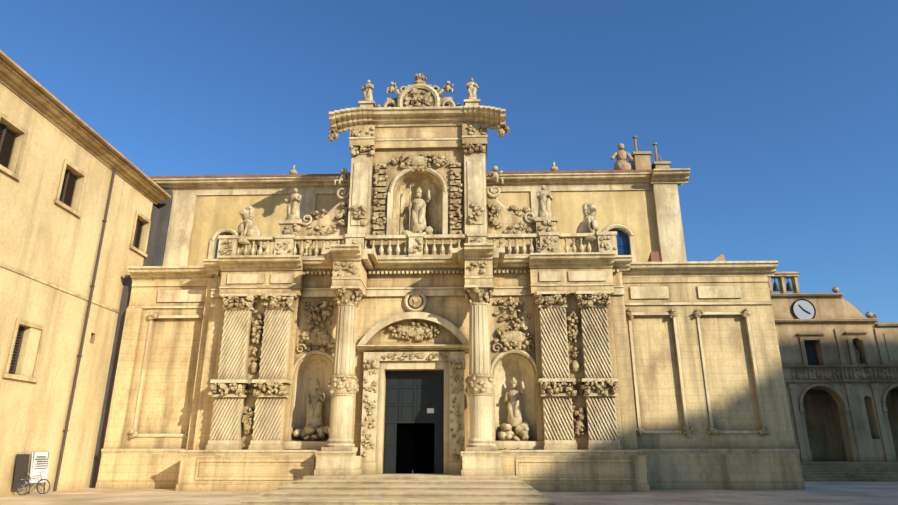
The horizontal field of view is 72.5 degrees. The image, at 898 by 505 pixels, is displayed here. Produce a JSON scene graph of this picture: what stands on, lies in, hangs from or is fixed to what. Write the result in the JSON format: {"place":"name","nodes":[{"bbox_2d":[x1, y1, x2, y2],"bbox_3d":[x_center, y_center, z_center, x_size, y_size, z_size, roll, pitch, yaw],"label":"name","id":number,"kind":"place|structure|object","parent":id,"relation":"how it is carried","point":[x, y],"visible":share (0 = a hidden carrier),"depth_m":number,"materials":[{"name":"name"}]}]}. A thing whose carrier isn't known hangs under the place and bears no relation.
{"place":"outdoors","nodes":[
{"label":"outdoors","id":0,"kind":"place"},
{"bbox_2d":[29,452,48,482],"bbox_3d":[-20.481,10.745,30.626,0.201,1.447,1.250,-1,-18,2],"label":"sign board","id":1,"kind":"object","parent":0,"point":[33,471],"visible":0.79,"depth_m":30.55,"materials":[{"name":"white paper"}]},
{"bbox_2d":[34,456,46,468],"bbox_3d":[-20.432,10.804,30.594,0.044,1.168,1.022,-1,-18,2],"label":"sign text","id":2,"kind":"object","parent":1,"relation":"attached to","point":[40,463],"visible":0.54,"depth_m":30.64},
{"bbox_2d":[151,191,172,265],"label":"side wall","id":3,"kind":"structure","parent":0,"point":[164,207],"depth_m":42.85,"materials":[{"name":"beige stone"}]},
{"bbox_2d":[188,190,659,265],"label":"nave wall","id":4,"kind":"structure","parent":0,"point":[633,212],"depth_m":42.91,"materials":[{"name":"beige stone"}]},
{"bbox_2d":[214,229,629,258],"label":"arched windows","id":5,"kind":"structure","parent":4,"relation":"in","point":[622,243],"depth_m":42.14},
{"bbox_2d":[0,482,897,504],"bbox_3d":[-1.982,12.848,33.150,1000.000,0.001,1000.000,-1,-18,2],"label":"ground","id":6,"kind":"structure","parent":0,"point":[849,493],"depth_m":27.63,"materials":[{"name":"beige stone"}]},
{"bbox_2d":[13,452,48,493],"bbox_3d":[-20.487,10.809,30.030,0.232,1.954,2.255,-1,-18,2],"label":"sign panel","id":7,"kind":"object","parent":6,"relation":"on","point":[21,466],"visible":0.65,"depth_m":29.39,"materials":[{"name":"black metal"}]},
{"bbox_2d":[17,471,48,494],"bbox_3d":[-20.179,11.178,29.762,0.633,1.046,1.602,-1,-18,2],"label":"bicycle","id":8,"kind":"object","parent":6,"relation":"on","point":[29,474],"visible":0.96,"depth_m":29.67,"materials":[{"name":"grey metal"}]},
{"bbox_2d":[16,479,49,494],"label":"bicycle tires","id":9,"kind":"object","parent":8,"relation":"attached to","point":[37,486],"visible":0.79,"depth_m":29.84,"materials":[{"name":"black rubber"}]},
{"bbox_2d":[0,82,152,495],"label":"building wall","id":10,"kind":"structure","parent":6,"relation":"on","point":[44,236],"depth_m":32.29,"materials":[{"name":"beige paint"}]},
{"bbox_2d":[0,123,141,490],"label":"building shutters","id":11,"kind":"object","parent":10,"relation":"attached to","point":[7,135],"visible":0.44,"depth_m":33.43,"materials":[{"name":"brown wood"}]},
{"bbox_2d":[0,57,166,382],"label":"building trim","id":12,"kind":"structure","parent":10,"relation":"attached to","point":[12,79],"depth_m":32.33,"materials":[{"name":"beige stone"}]},
{"bbox_2d":[0,50,170,197],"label":"building roof","id":13,"kind":"structure","parent":10,"relation":"on","point":[34,82],"depth_m":32.66,"materials":[{"name":"beige stone"}]},
{"bbox_2d":[89,205,159,487],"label":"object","id":14,"kind":"structure","parent":6,"relation":"on","point":[127,284],"depth_m":37.35,"materials":[{"name":"beige stone"}]},
{"bbox_2d":[240,474,557,504],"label":"steps","id":15,"kind":"structure","parent":6,"relation":"on","point":[410,489],"depth_m":25.27,"materials":[{"name":"stone"}]},
{"bbox_2d":[95,88,805,491],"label":"facade walls","id":16,"kind":"structure","parent":6,"relation":"on","point":[183,360],"depth_m":35.67,"materials":[{"name":"beige stone"}]},
{"bbox_2d":[383,371,443,473],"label":"door leaves","id":17,"kind":"object","parent":16,"relation":"attached to","point":[411,396],"visible":0.92,"depth_m":35.02,"materials":[{"name":"black wood"}]},
{"bbox_2d":[427,408,433,412],"bbox_3d":[-1.056,9.019,34.910,0.379,0.268,0.035,-1,-18,2],"label":"door notice","id":18,"kind":"object","parent":17,"relation":"attached to","point":[430,410],"depth_m":34.90,"materials":[{"name":"white paper"}]},
{"bbox_2d":[396,423,434,473],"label":"dark interiors","id":19,"kind":"object","parent":16,"relation":"in","point":[414,448],"visible":0.07,"depth_m":34.66,"materials":[{"name":"black"}]},
{"bbox_2d":[393,172,441,234],"bbox_3d":[-1.950,-2.879,39.355,3.100,4.549,1.085,-1,-18,2],"label":"niche","id":20,"kind":"object","parent":16,"relation":"on","point":[424,182],"visible":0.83,"depth_m":39.66,"materials":[{"name":"beige stone"}]},
{"bbox_2d":[150,168,690,265],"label":"upper wall trim","id":21,"kind":"structure","parent":16,"relation":"on","point":[662,183],"depth_m":42.99,"materials":[{"name":"beige stone"}]},
{"bbox_2d":[148,170,659,261],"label":"nave roof tiles","id":22,"kind":"object","parent":21,"relation":"on","point":[653,256],"visible":0.08,"depth_m":42.86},
{"bbox_2d":[610,143,633,169],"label":"roof seated statue","id":23,"kind":"object","parent":21,"relation":"on","point":[621,155],"visible":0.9,"depth_m":43.82,"materials":[{"name":"stone"}]},
{"bbox_2d":[629,136,670,169],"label":"chimneys","id":24,"kind":"object","parent":21,"relation":"on","point":[641,161],"visible":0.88,"depth_m":43.96,"materials":[{"name":"stone"}]},
{"bbox_2d":[129,73,768,459],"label":"carved ornaments","id":25,"kind":"object","parent":16,"relation":"attached to","point":[316,337],"visible":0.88,"depth_m":35.52},
{"bbox_2d":[101,84,799,475],"bbox_3d":[-0.093,0.470,36.233,39.572,25.449,4.969,-1,-18,2],"label":"facade dressed stone","id":26,"kind":"object","parent":16,"relation":"attached to","point":[335,450],"visible":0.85,"depth_m":35.31,"materials":[{"name":"beige stone"}]},
{"bbox_2d":[237,78,597,440],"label":"statues","id":27,"kind":"object","parent":26,"relation":"on","point":[315,398],"visible":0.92,"depth_m":37.92,"materials":[{"name":"beige stone"}]},
{"bbox_2d":[713,254,724,260],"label":"roof structures","id":28,"kind":"object","parent":16,"relation":"on","point":[721,257],"visible":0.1,"depth_m":39.12,"materials":[{"name":"stone"}]},
{"bbox_2d":[771,298,897,481],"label":"episcopio walls","id":29,"kind":"structure","parent":6,"relation":"on","point":[829,437],"depth_m":49.57,"materials":[{"name":"beige stone"}]},
{"bbox_2d":[768,272,800,293],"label":"bell gable","id":30,"kind":"structure","parent":29,"relation":"on","point":[782,276],"depth_m":51.54,"materials":[{"name":"stone"}]},
{"bbox_2d":[773,277,792,291],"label":"bells","id":31,"kind":"object","parent":30,"relation":"hanging from","point":[777,288],"visible":0.98,"depth_m":51.50,"materials":[{"name":"grey metal"}]},
{"bbox_2d":[792,299,815,318],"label":"clock hands rim","id":32,"kind":"object","parent":29,"relation":"attached to","point":[803,309],"visible":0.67,"depth_m":50.46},
{"bbox_2d":[794,300,814,318],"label":"clock face","id":33,"kind":"object","parent":29,"relation":"attached to","point":[800,312],"visible":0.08,"depth_m":50.47},
{"bbox_2d":[804,340,856,364],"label":"window","id":34,"kind":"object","parent":29,"relation":"in","point":[811,353],"visible":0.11,"depth_m":50.19,"materials":[{"name":"glass"}]},
{"bbox_2d":[769,287,897,461],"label":"stone trim","id":35,"kind":"structure","parent":29,"relation":"attached to","point":[825,374],"depth_m":48.79,"materials":[{"name":"beige stone"}]},
{"bbox_2d":[0,0,897,322],"label":"sky","id":36,"kind":"structure","parent":0,"point":[782,115],"materials":[{"name":"blue"}]}
]}

